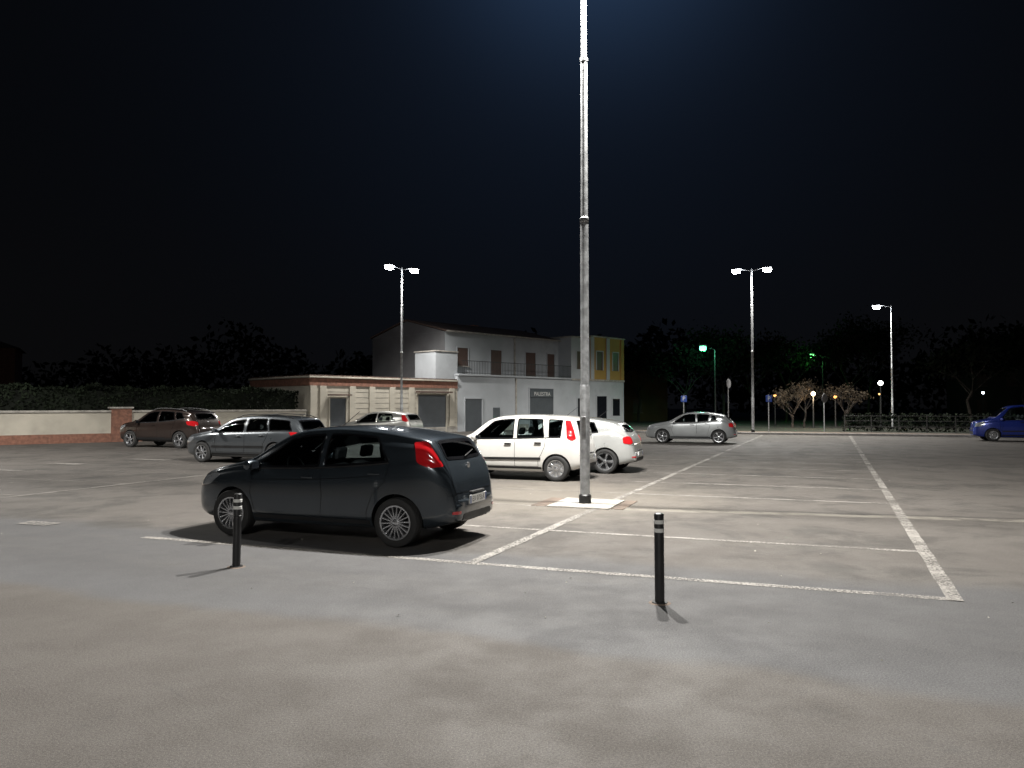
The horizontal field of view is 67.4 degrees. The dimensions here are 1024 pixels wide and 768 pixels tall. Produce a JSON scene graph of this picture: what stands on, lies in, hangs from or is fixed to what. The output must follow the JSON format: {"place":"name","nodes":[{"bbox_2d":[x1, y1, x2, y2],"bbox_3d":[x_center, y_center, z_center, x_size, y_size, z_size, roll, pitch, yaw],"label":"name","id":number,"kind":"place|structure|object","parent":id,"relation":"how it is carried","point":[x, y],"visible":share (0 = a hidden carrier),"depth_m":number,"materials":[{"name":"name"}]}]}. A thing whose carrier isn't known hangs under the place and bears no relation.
{"place":"outdoors","nodes":[
{"label":"outdoors","id":0,"kind":"place"},
{"bbox_2d":[0,348,21,389],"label":"walls","id":1,"kind":"structure","parent":0,"point":[10,365],"depth_m":76.63,"materials":[{"name":"ceramic"}]},
{"bbox_2d":[0,341,26,353],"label":"roof","id":2,"kind":"structure","parent":1,"relation":"on","point":[4,345],"depth_m":76.95,"materials":[{"name":"tile"}]},
{"bbox_2d":[415,351,456,378],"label":"terrace tower","id":3,"kind":"structure","parent":0,"point":[437,365],"depth_m":50.92,"materials":[{"name":"white paint"}]},
{"bbox_2d":[414,350,458,352],"bbox_3d":[-5.100,-2.147,51.698,2.270,0.080,2.020,-2,-2,44],"label":"tower cap","id":4,"kind":"object","parent":3,"relation":"on","point":[436,350],"visible":0.57,"depth_m":50.90,"materials":[{"name":"concrete"}]},
{"bbox_2d":[0,409,1023,767],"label":"ground","id":5,"kind":"structure","parent":0,"point":[124,643],"depth_m":6.25,"materials":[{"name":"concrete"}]},
{"bbox_2d":[0,407,133,444],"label":"boundary wall","id":6,"kind":"structure","parent":5,"relation":"on","point":[48,439],"depth_m":35.26,"materials":[{"name":"brick"}]},
{"bbox_2d":[0,411,305,435],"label":"wall","id":7,"kind":"structure","parent":6,"relation":"on","point":[53,423],"depth_m":35.56,"materials":[{"name":"beige paint"}]},
{"bbox_2d":[0,410,306,412],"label":"coping","id":8,"kind":"object","parent":7,"relation":"on","point":[56,411],"visible":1,"depth_m":36.27,"materials":[{"name":"concrete"}]},
{"bbox_2d":[110,409,131,441],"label":"pier","id":9,"kind":"structure","parent":5,"relation":"on","point":[120,418],"depth_m":36.85,"materials":[{"name":"brick"}]},
{"bbox_2d":[0,382,298,410],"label":"hedge","id":10,"kind":"object","parent":5,"relation":"on","point":[52,397],"visible":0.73,"depth_m":38.06,"materials":[{"name":"green plant"}]},
{"bbox_2d":[120,407,220,447],"bbox_3d":[-14.498,1.780,32.565,4.430,1.760,2.194,-1,-2,21],"label":"suv car","id":11,"kind":"object","parent":5,"relation":"on","point":[179,427],"visible":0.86,"depth_m":31.69,"materials":[{"name":"brown paint"}]},
{"bbox_2d":[226,493,245,568],"bbox_3d":[-2.985,1.585,8.339,0.200,0.797,0.197,1,-2,0],"label":"bollard","id":12,"kind":"object","parent":5,"relation":"on","point":[237,521],"visible":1,"depth_m":8.30,"materials":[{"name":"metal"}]},
{"bbox_2d":[187,413,324,461],"bbox_3d":[-7.923,1.615,23.938,4.630,1.609,2.129,-1,-2,21],"label":"station wagon car","id":13,"kind":"object","parent":5,"relation":"on","point":[247,436],"visible":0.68,"depth_m":23.22,"materials":[{"name":"grey paint"}]},
{"bbox_2d":[201,412,492,547],"bbox_3d":[-2.359,1.215,10.698,4.124,1.668,2.085,-1,-2,21],"label":"hatchback car","id":14,"kind":"object","parent":5,"relation":"on","point":[407,486],"visible":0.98,"depth_m":9.86,"materials":[{"name":"grey paint"}]},
{"bbox_2d":[251,385,456,426],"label":"annex wall","id":15,"kind":"structure","parent":5,"relation":"on","point":[362,404],"depth_m":45.96,"materials":[{"name":"paint"}]},
{"bbox_2d":[310,385,316,417],"bbox_3d":[-11.224,1.345,43.401,0.080,2.515,0.420,-2,-2,44],"label":"pilaster","id":16,"kind":"object","parent":15,"relation":"attached to","point":[313,400],"visible":0.55,"depth_m":43.37,"materials":[{"name":"beige paint"}]},
{"bbox_2d":[319,386,326,426],"bbox_3d":[-10.790,1.357,43.844,0.080,2.515,0.420,-2,-2,44],"label":"pilaster","id":17,"kind":"object","parent":15,"relation":"attached to","point":[323,404],"visible":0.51,"depth_m":43.81,"materials":[{"name":"beige paint"}]},
{"bbox_2d":[328,398,329,426],"bbox_3d":[-10.511,1.898,44.143,0.080,2.170,0.080,-2,-2,44],"label":"annex door jamb","id":18,"kind":"object","parent":15,"relation":"attached to","point":[329,412],"visible":0.64,"depth_m":44.12,"materials":[{"name":"beige paint"}]},
{"bbox_2d":[330,398,345,426],"bbox_3d":[-10.123,1.910,44.568,0.038,2.170,1.070,-2,-2,44],"label":"annex door leaf","id":19,"kind":"object","parent":15,"relation":"attached to","point":[338,409],"visible":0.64,"depth_m":44.57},
{"bbox_2d":[328,394,351,395],"bbox_3d":[-9.949,0.631,44.433,0.315,0.080,1.450,-2,-2,44],"label":"door canopy","id":20,"kind":"object","parent":15,"relation":"attached to","point":[339,394],"visible":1,"depth_m":44.25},
{"bbox_2d":[349,386,355,421],"bbox_3d":[-9.404,1.397,45.257,0.080,2.515,0.420,-2,-2,44],"label":"pilaster","id":21,"kind":"object","parent":15,"relation":"attached to","point":[352,403],"visible":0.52,"depth_m":45.22,"materials":[{"name":"beige paint"}]},
{"bbox_2d":[248,376,457,381],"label":"annex cornice","id":22,"kind":"structure","parent":15,"relation":"attached to","point":[351,378],"depth_m":46.15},
{"bbox_2d":[250,378,457,387],"bbox_3d":[-10.042,0.038,49.703,7.100,0.440,11.100,-2,-2,44],"label":"annex band","id":23,"kind":"object","parent":15,"relation":"attached to","point":[339,382],"visible":0.79,"depth_m":46.20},
{"bbox_2d":[251,374,456,379],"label":"annex roof","id":24,"kind":"structure","parent":15,"relation":"on","point":[351,376],"depth_m":46.26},
{"bbox_2d":[369,387,374,412],"bbox_3d":[-8.424,1.425,46.257,0.080,2.515,0.420,-2,-2,44],"label":"pilaster","id":25,"kind":"object","parent":15,"relation":"attached to","point":[371,399],"visible":0.58,"depth_m":46.20,"materials":[{"name":"beige paint"}]},
{"bbox_2d":[389,387,395,420],"bbox_3d":[-7.374,1.454,47.327,0.080,2.515,0.420,-2,-2,44],"label":"pilaster","id":26,"kind":"object","parent":15,"relation":"attached to","point":[391,398],"visible":0.52,"depth_m":47.26,"materials":[{"name":"beige paint"}]},
{"bbox_2d":[409,388,414,413],"bbox_3d":[-6.324,1.484,48.398,0.080,2.515,0.420,-2,-2,44],"label":"pilaster","id":27,"kind":"object","parent":15,"relation":"attached to","point":[411,400],"visible":0.57,"depth_m":48.39,"materials":[{"name":"beige paint"}]},
{"bbox_2d":[418,395,445,426],"bbox_3d":[-5.181,1.926,49.611,0.038,2.420,2.330,-2,-2,44],"label":"annex garage leaf","id":28,"kind":"object","parent":15,"relation":"on","point":[439,400],"visible":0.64,"depth_m":49.64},
{"bbox_2d":[416,391,452,392],"bbox_3d":[-4.978,0.521,49.437,0.415,0.100,2.750,-2,-2,44],"label":"garage canopy","id":29,"kind":"object","parent":15,"relation":"attached to","point":[433,392],"visible":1,"depth_m":49.10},
{"bbox_2d":[424,427,456,431],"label":"annex plinth","id":30,"kind":"structure","parent":15,"relation":"attached to","point":[451,429],"depth_m":50.34,"materials":[{"name":"stone"}]},
{"bbox_2d":[449,388,454,426],"bbox_3d":[-3.979,1.551,50.789,0.080,2.515,0.420,-2,-2,44],"label":"pilaster","id":31,"kind":"object","parent":15,"relation":"attached to","point":[451,409],"visible":1,"depth_m":50.75,"materials":[{"name":"beige paint"}]},
{"bbox_2d":[341,409,422,427],"bbox_3d":[-6.339,1.957,37.177,4.124,1.663,2.085,-1,-2,21],"label":"hatchback car","id":32,"kind":"object","parent":5,"relation":"on","point":[398,418],"visible":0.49,"depth_m":36.50,"materials":[{"name":"silver paint"}]},
{"bbox_2d":[384,263,419,411],"bbox_3d":[-6.500,-1.989,45.273,2.400,10.005,0.320,2,-2,-45],"label":"street lamp","id":33,"kind":"object","parent":5,"relation":"on","point":[389,266],"visible":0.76,"depth_m":45.22,"materials":[{"name":"metal"}]},
{"bbox_2d":[1,435,963,600],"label":"parking bay markings","id":34,"kind":"object","parent":5,"relation":"on","point":[913,534],"visible":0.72,"depth_m":9.91,"materials":[{"name":"paint"}]},
{"bbox_2d":[505,424,528,429],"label":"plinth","id":35,"kind":"structure","parent":5,"relation":"on","point":[510,426],"depth_m":55.37,"materials":[{"name":"concrete"}]},
{"bbox_2d":[22,314,1023,417],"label":"distant trees","id":36,"kind":"object","parent":5,"relation":"on","point":[741,396],"visible":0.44,"depth_m":111.62,"materials":[{"name":"green plant"}]},
{"bbox_2d":[467,409,596,481],"bbox_3d":[0.113,1.418,18.847,3.818,1.718,2.037,-1,-2,21],"label":"hatchback car","id":37,"kind":"object","parent":5,"relation":"on","point":[553,454],"visible":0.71,"depth_m":17.95,"materials":[{"name":"white paint"}]},
{"bbox_2d":[530,388,552,425],"bbox_3d":[2.181,1.846,57.124,0.038,3.000,2.600,-2,-2,44],"label":"shop shutter leaf","id":38,"kind":"object","parent":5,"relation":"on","point":[541,409],"visible":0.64,"depth_m":57.06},
{"bbox_2d":[518,410,643,473],"bbox_3d":[1.450,1.524,20.937,4.158,1.622,2.119,-1,-2,21],"label":"hatchback car","id":39,"kind":"object","parent":5,"relation":"on","point":[618,444],"visible":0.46,"depth_m":19.73,"materials":[{"name":"paint"}]},
{"bbox_2d":[531,497,637,509],"bbox_3d":[1.304,2.143,13.697,1.630,0.080,1.280,-1,-2,21],"label":"lamp base pad","id":40,"kind":"object","parent":5,"relation":"on","point":[606,504],"visible":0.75,"depth_m":13.48,"materials":[{"name":"concrete"}]},
{"bbox_2d":[579,0,590,503],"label":"street lamp","id":41,"kind":"object","parent":40,"relation":"on","point":[584,496],"visible":0.88,"depth_m":13.66,"materials":[{"name":"metal"}]},
{"bbox_2d":[597,396,606,418],"bbox_3d":[7.256,2.240,62.292,0.038,2.500,1.300,-2,-2,44],"label":"entrance leaf","id":42,"kind":"object","parent":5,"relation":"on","point":[601,405],"visible":0.64,"depth_m":62.35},
{"bbox_2d":[649,512,670,605],"bbox_3d":[1.308,1.542,6.820,0.200,0.797,0.197,0,-2,0],"label":"bollard","id":43,"kind":"object","parent":5,"relation":"on","point":[659,600],"visible":1,"depth_m":6.78,"materials":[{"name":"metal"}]},
{"bbox_2d":[640,333,735,420],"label":"tree","id":44,"kind":"object","parent":5,"relation":"on","point":[659,364],"visible":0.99,"depth_m":73.53,"materials":[{"name":"green plant"}]},
{"bbox_2d":[646,410,737,443],"bbox_3d":[8.449,1.958,36.181,4.158,1.605,2.129,-1,-2,21],"label":"hatchback car","id":45,"kind":"object","parent":5,"relation":"on","point":[721,428],"visible":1,"depth_m":35.36,"materials":[{"name":"silver paint"}]},
{"bbox_2d":[699,344,715,419],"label":"road lamp","id":46,"kind":"object","parent":5,"relation":"on","point":[702,347],"visible":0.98,"depth_m":67.97,"materials":[{"name":"metal"}]},
{"bbox_2d":[667,318,780,414],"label":"tree","id":47,"kind":"object","parent":5,"relation":"on","point":[734,341],"visible":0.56,"depth_m":76.28,"materials":[{"name":"green plant"}]},
{"bbox_2d":[708,337,794,396],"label":"tree","id":48,"kind":"object","parent":5,"relation":"on","point":[777,364],"visible":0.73,"depth_m":78.17,"materials":[{"name":"green plant"}]},
{"bbox_2d":[748,328,828,421],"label":"tree","id":49,"kind":"object","parent":5,"relation":"on","point":[802,360],"visible":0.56,"depth_m":82.56,"materials":[{"name":"green plant"}]},
{"bbox_2d":[771,381,813,427],"bbox_3d":[20.413,1.519,55.942,3.154,3.587,4.189,-1,-2,22],"label":"tree","id":50,"kind":"object","parent":5,"relation":"on","point":[782,400],"visible":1,"depth_m":56.14,"materials":[{"name":"brown plant"}]},
{"bbox_2d":[778,377,835,427],"bbox_3d":[22.884,1.416,60.558,4.396,4.051,3.425,1,-2,-28],"label":"tree","id":51,"kind":"object","parent":5,"relation":"on","point":[813,388],"visible":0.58,"depth_m":60.28,"materials":[{"name":"brown plant"}]},
{"bbox_2d":[811,392,814,427],"bbox_3d":[21.800,1.867,55.569,0.297,2.670,0.297,0,-2,0],"label":"globe street lamp","id":52,"kind":"object","parent":5,"relation":"on","point":[813,394],"visible":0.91,"depth_m":55.52,"materials":[{"name":"metal"}]},
{"bbox_2d":[810,353,823,421],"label":"road lamp","id":53,"kind":"object","parent":5,"relation":"on","point":[822,393],"visible":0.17,"depth_m":79.95,"materials":[{"name":"metal"}]},
{"bbox_2d":[635,427,1017,437],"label":"verge","id":54,"kind":"structure","parent":5,"relation":"on","point":[808,431],"depth_m":46.36,"materials":[{"name":"concrete"}]},
{"bbox_2d":[681,395,686,420],"bbox_3d":[10.902,1.842,48.756,0.400,2.300,0.084,0,-2,-8],"label":"traffic sign","id":55,"kind":"object","parent":54,"relation":"on","point":[683,398],"visible":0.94,"depth_m":48.75,"materials":[{"name":"metal"}]},
{"bbox_2d":[727,379,730,416],"bbox_3d":[13.407,1.309,47.575,0.080,3.300,0.560,-1,-2,42],"label":"traffic sign","id":56,"kind":"object","parent":54,"relation":"on","point":[728,383],"visible":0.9,"depth_m":47.56,"materials":[{"name":"metal"}]},
{"bbox_2d":[731,266,771,431],"bbox_3d":[14.700,-2.112,46.977,2.400,10.105,0.320,-1,-2,21],"label":"street lamp","id":57,"kind":"object","parent":54,"relation":"on","point":[765,269],"visible":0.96,"depth_m":46.92,"materials":[{"name":"metal"}]},
{"bbox_2d":[766,395,771,431],"bbox_3d":[15.902,1.809,47.556,0.400,2.300,0.084,0,-2,-8],"label":"traffic sign","id":58,"kind":"object","parent":54,"relation":"on","point":[768,398],"visible":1,"depth_m":47.54,"materials":[{"name":"metal"}]},
{"bbox_2d":[822,393,827,431],"bbox_3d":[19.505,1.770,47.961,0.560,2.400,0.080,1,-2,-31],"label":"traffic sign","id":59,"kind":"object","parent":54,"relation":"on","point":[824,398],"visible":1,"depth_m":47.94,"materials":[{"name":"metal"}]},
{"bbox_2d":[872,304,893,428],"bbox_3d":[25.483,-1.200,52.750,1.294,8.605,0.320,-1,-2,21],"label":"street lamp","id":60,"kind":"object","parent":54,"relation":"on","point":[876,306],"visible":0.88,"depth_m":52.51,"materials":[{"name":"metal"}]},
{"bbox_2d":[841,412,1023,431],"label":"hedge","id":61,"kind":"object","parent":54,"relation":"on","point":[939,424],"visible":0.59,"depth_m":47.76,"materials":[{"name":"green plant"}]},
{"bbox_2d":[844,415,1023,432],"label":"metal fence","id":62,"kind":"object","parent":54,"relation":"on","point":[955,427],"visible":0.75,"depth_m":45.61,"materials":[{"name":"metal"}]},
{"bbox_2d":[834,395,836,427],"bbox_3d":[24.200,2.035,57.466,0.238,2.440,0.238,0,-2,0],"label":"globe street lamp","id":63,"kind":"object","parent":5,"relation":"on","point":[835,411],"visible":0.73,"depth_m":57.41,"materials":[{"name":"metal"}]},
{"bbox_2d":[821,382,873,427],"bbox_3d":[25.078,1.597,57.257,3.569,3.504,3.330,0,-2,16],"label":"tree","id":64,"kind":"object","parent":5,"relation":"on","point":[851,392],"visible":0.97,"depth_m":57.05,"materials":[{"name":"brown plant"}]},
{"bbox_2d":[796,322,909,422],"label":"tree","id":65,"kind":"object","parent":5,"relation":"on","point":[834,349],"visible":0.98,"depth_m":75.35,"materials":[{"name":"green plant"}]},
{"bbox_2d":[810,305,931,419],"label":"tree","id":66,"kind":"object","parent":5,"relation":"on","point":[886,330],"visible":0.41,"depth_m":81.92,"materials":[{"name":"green plant"}]},
{"bbox_2d":[878,381,882,425],"bbox_3d":[28.800,1.525,59.981,0.356,3.600,0.356,0,-2,0],"label":"globe street lamp","id":67,"kind":"object","parent":5,"relation":"on","point":[880,383],"visible":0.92,"depth_m":59.94,"materials":[{"name":"metal"}]},
{"bbox_2d":[911,339,1023,426],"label":"tree","id":68,"kind":"object","parent":5,"relation":"on","point":[943,361],"visible":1,"depth_m":61.37,"materials":[{"name":"green plant"}]},
{"bbox_2d":[945,321,1023,413],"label":"tree","id":69,"kind":"object","parent":5,"relation":"on","point":[1014,337],"visible":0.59,"depth_m":65.31,"materials":[{"name":"green plant"}]},
{"bbox_2d":[970,405,1023,440],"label":"minivan car","id":70,"kind":"object","parent":5,"relation":"on","point":[994,427],"visible":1,"depth_m":37.32,"materials":[{"name":"blue paint"}]},
{"bbox_2d":[0,0,1023,408],"label":"sky","id":71,"kind":"structure","parent":0,"point":[170,170],"materials":[{"name":"black"}]},
{"bbox_2d":[408,375,623,431],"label":"house ground floor","id":72,"kind":"structure","parent":0,"point":[495,392],"depth_m":55.61,"materials":[{"name":"white paint"}]},
{"bbox_2d":[375,331,557,377],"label":"house upper floor","id":73,"kind":"structure","parent":72,"relation":"on","point":[480,346],"depth_m":56.19,"materials":[{"name":"white paint"}]},
{"bbox_2d":[372,331,444,377],"bbox_3d":[-7.551,-1.983,55.161,8.378,3.035,0.024,-2,-2,44],"label":"side render","id":74,"kind":"object","parent":73,"relation":"attached to","point":[386,356],"visible":0.64,"depth_m":55.74,"materials":[{"name":"grey paint"}]},
{"bbox_2d":[370,319,557,339],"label":"roof","id":75,"kind":"structure","parent":73,"relation":"on","point":[455,327],"depth_m":56.94,"materials":[{"name":"tile"}]},
{"bbox_2d":[373,321,442,338],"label":"gable","id":76,"kind":"structure","parent":75,"relation":"attached to","point":[410,328],"depth_m":55.07,"materials":[{"name":"grey paint"}]},
{"bbox_2d":[446,330,560,341],"bbox_3d":[-0.245,-3.500,56.291,0.090,0.100,11.900,-2,-2,44],"label":"gutter","id":77,"kind":"object","parent":75,"relation":"attached to","point":[502,335],"visible":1,"depth_m":55.81,"materials":[{"name":"metal"}]},
{"bbox_2d":[491,350,500,374],"bbox_3d":[-1.170,-1.521,55.671,0.038,1.850,1.100,-2,-2,44],"label":"window leaf","id":78,"kind":"object","parent":73,"relation":"attached to","point":[493,359],"visible":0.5,"depth_m":55.61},
{"bbox_2d":[462,372,565,376],"bbox_3d":[0.612,-0.664,55.476,0.022,0.025,11.350,-2,-2,44],"label":"rail","id":79,"kind":"object","parent":73,"relation":"attached to","point":[514,374],"visible":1,"depth_m":54.95,"materials":[{"name":"metal"}]},
{"bbox_2d":[514,338,515,375],"bbox_3d":[0.200,-1.984,56.995,0.100,2.850,0.090,-2,-2,44],"label":"downpipe","id":80,"kind":"object","parent":73,"relation":"attached to","point":[515,353],"visible":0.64,"depth_m":56.97,"materials":[{"name":"metal"}]},
{"bbox_2d":[462,360,570,366],"bbox_3d":[0.611,-1.471,55.499,0.046,0.040,11.350,-2,-2,44],"label":"rail top","id":81,"kind":"object","parent":73,"relation":"attached to","point":[515,363],"visible":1,"depth_m":55.18,"materials":[{"name":"metal"}]},
{"bbox_2d":[526,352,534,376],"bbox_3d":[1.385,-1.448,58.277,0.039,1.850,1.100,-2,-2,44],"label":"window leaf","id":82,"kind":"object","parent":73,"relation":"attached to","point":[532,356],"visible":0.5,"depth_m":58.26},
{"bbox_2d":[547,354,553,376],"bbox_3d":[2.995,-1.403,59.919,0.039,1.850,0.840,-2,-2,44],"label":"window leaf","id":83,"kind":"object","parent":73,"relation":"attached to","point":[550,358],"visible":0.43,"depth_m":59.91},
{"bbox_2d":[465,399,481,430],"bbox_3d":[-2.632,2.108,52.206,0.038,2.200,1.550,-2,-2,44],"label":"house door leaf","id":84,"kind":"object","parent":72,"relation":"in","point":[472,423],"visible":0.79,"depth_m":52.15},
{"bbox_2d":[493,408,499,417],"bbox_3d":[-1.080,2.001,53.734,0.079,0.700,0.600,-2,-2,44],"label":"meter box","id":85,"kind":"object","parent":72,"relation":"on","point":[496,412],"visible":0.86,"depth_m":53.67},
{"bbox_2d":[455,374,571,379],"bbox_3d":[0.038,-0.502,55.817,1.460,0.119,11.720,-2,-2,44],"label":"terrace ledge","id":86,"kind":"object","parent":72,"relation":"on","point":[511,376],"visible":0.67,"depth_m":54.70,"materials":[{"name":"white paint"}]},
{"bbox_2d":[515,378,516,414],"bbox_3d":[0.299,1.440,55.129,0.100,3.700,0.100,-2,-2,44],"label":"drainpipe","id":87,"kind":"object","parent":72,"relation":"attached to","point":[515,396],"visible":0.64,"depth_m":55.11,"materials":[{"name":"metal"}]},
{"bbox_2d":[530,390,552,397],"bbox_3d":[2.228,0.745,57.108,0.068,0.500,2.500,-2,-2,44],"label":"shop sign","id":88,"kind":"object","parent":72,"relation":"attached to","point":[539,393],"visible":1,"depth_m":56.94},
{"bbox_2d":[556,337,589,378],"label":"corner block","id":89,"kind":"structure","parent":72,"relation":"on","point":[568,347],"depth_m":60.12,"materials":[{"name":"white paint"}]},
{"bbox_2d":[551,336,590,338],"bbox_3d":[1.949,-3.571,63.947,9.830,0.110,2.400,-2,-2,44],"label":"corner cap","id":90,"kind":"object","parent":89,"relation":"on","point":[567,337],"visible":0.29,"depth_m":60.18,"materials":[{"name":"concrete"}]},
{"bbox_2d":[577,351,580,368],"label":"corner window leaf","id":91,"kind":"object","parent":89,"relation":"attached to","point":[579,355],"visible":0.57,"depth_m":60.35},
{"bbox_2d":[572,378,624,381],"bbox_3d":[7.034,-0.292,62.084,0.069,0.150,6.910,-2,-2,44],"label":"string course","id":92,"kind":"object","parent":72,"relation":"on","point":[601,380],"visible":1,"depth_m":62.50,"materials":[{"name":"concrete"}]},
{"bbox_2d":[590,337,593,378],"bbox_3d":[6.446,-2.083,61.541,0.059,3.380,0.420,-2,-2,44],"label":"yellow lesene","id":93,"kind":"object","parent":92,"relation":"on","point":[592,357],"visible":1,"depth_m":61.50,"materials":[{"name":"white paint"}]},
{"bbox_2d":[606,338,609,379],"bbox_3d":[7.881,-2.042,63.004,0.059,3.380,0.420,-2,-2,44],"label":"yellow lesene","id":94,"kind":"object","parent":92,"relation":"on","point":[607,359],"visible":1,"depth_m":62.95,"materials":[{"name":"white paint"}]},
{"bbox_2d":[620,340,623,379],"bbox_3d":[9.246,-2.003,64.396,0.059,3.380,0.420,-2,-2,44],"label":"yellow lesene","id":95,"kind":"object","parent":92,"relation":"on","point":[622,356],"visible":1,"depth_m":64.35,"materials":[{"name":"paint"}]},
{"bbox_2d":[589,337,620,379],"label":"yellow block","id":96,"kind":"structure","parent":72,"relation":"on","point":[599,344],"depth_m":62.76,"materials":[{"name":"paint"}]},
{"bbox_2d":[597,352,602,369],"bbox_3d":[7.080,-1.863,62.229,0.038,1.500,0.800,-2,-2,44],"label":"yellow window leaf","id":97,"kind":"object","parent":96,"relation":"attached to","point":[600,359],"visible":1,"depth_m":62.28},
{"bbox_2d":[579,335,624,339],"bbox_3d":[4.399,-3.701,66.451,9.830,0.110,4.600,-2,-2,44],"label":"yellow cap","id":98,"kind":"object","parent":96,"relation":"on","point":[605,337],"visible":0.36,"depth_m":62.78,"materials":[{"name":"concrete"}]},
{"bbox_2d":[613,353,617,370],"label":"yellow window leaf","id":99,"kind":"object","parent":96,"relation":"attached to","point":[616,361],"visible":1,"depth_m":63.74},
{"bbox_2d":[613,399,619,415],"bbox_3d":[8.621,1.929,63.694,0.039,1.400,1.000,-2,-2,44],"label":"entrance leaf","id":100,"kind":"object","parent":72,"relation":"on","point":[616,407],"visible":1,"depth_m":63.72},
{"bbox_2d":[624,370,667,420],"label":"walls","id":101,"kind":"structure","parent":0,"point":[653,396],"depth_m":84.38,"materials":[{"name":"paint"}]},
{"bbox_2d":[633,400,641,411],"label":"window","id":102,"kind":"structure","parent":101,"relation":"attached to","point":[635,405],"depth_m":84.13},
{"bbox_2d":[946,364,1023,419],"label":"trees","id":103,"kind":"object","parent":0,"point":[998,393],"depth_m":87.42,"materials":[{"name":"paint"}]},
{"bbox_2d":[976,373,986,385],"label":"window","id":104,"kind":"structure","parent":103,"relation":"attached to","point":[983,378],"depth_m":87.53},
{"bbox_2d":[977,400,986,411],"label":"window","id":105,"kind":"structure","parent":103,"relation":"attached to","point":[979,405],"depth_m":87.46,"materials":[{"name":"glass"}]},
{"bbox_2d":[1007,373,1016,385],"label":"window","id":106,"kind":"structure","parent":103,"relation":"attached to","point":[1012,381],"depth_m":86.63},
{"bbox_2d":[1007,400,1016,411],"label":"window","id":107,"kind":"structure","parent":103,"relation":"attached to","point":[1011,402],"depth_m":86.56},
{"bbox_3d":[-3.052,-1.875,53.731,0.080,1.250,0.080,-2,-2,44],"label":"upper window jamb","id":108,"kind":"object","parent":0,"visible":0},
{"bbox_2d":[458,348,467,365],"bbox_3d":[-3.445,-1.886,53.360,0.038,1.250,1.000,-2,-2,44],"label":"window leaf","id":109,"kind":"object","parent":108,"relation":"attached to","point":[465,355],"visible":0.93,"depth_m":53.46,"materials":[{"name":"wood"}]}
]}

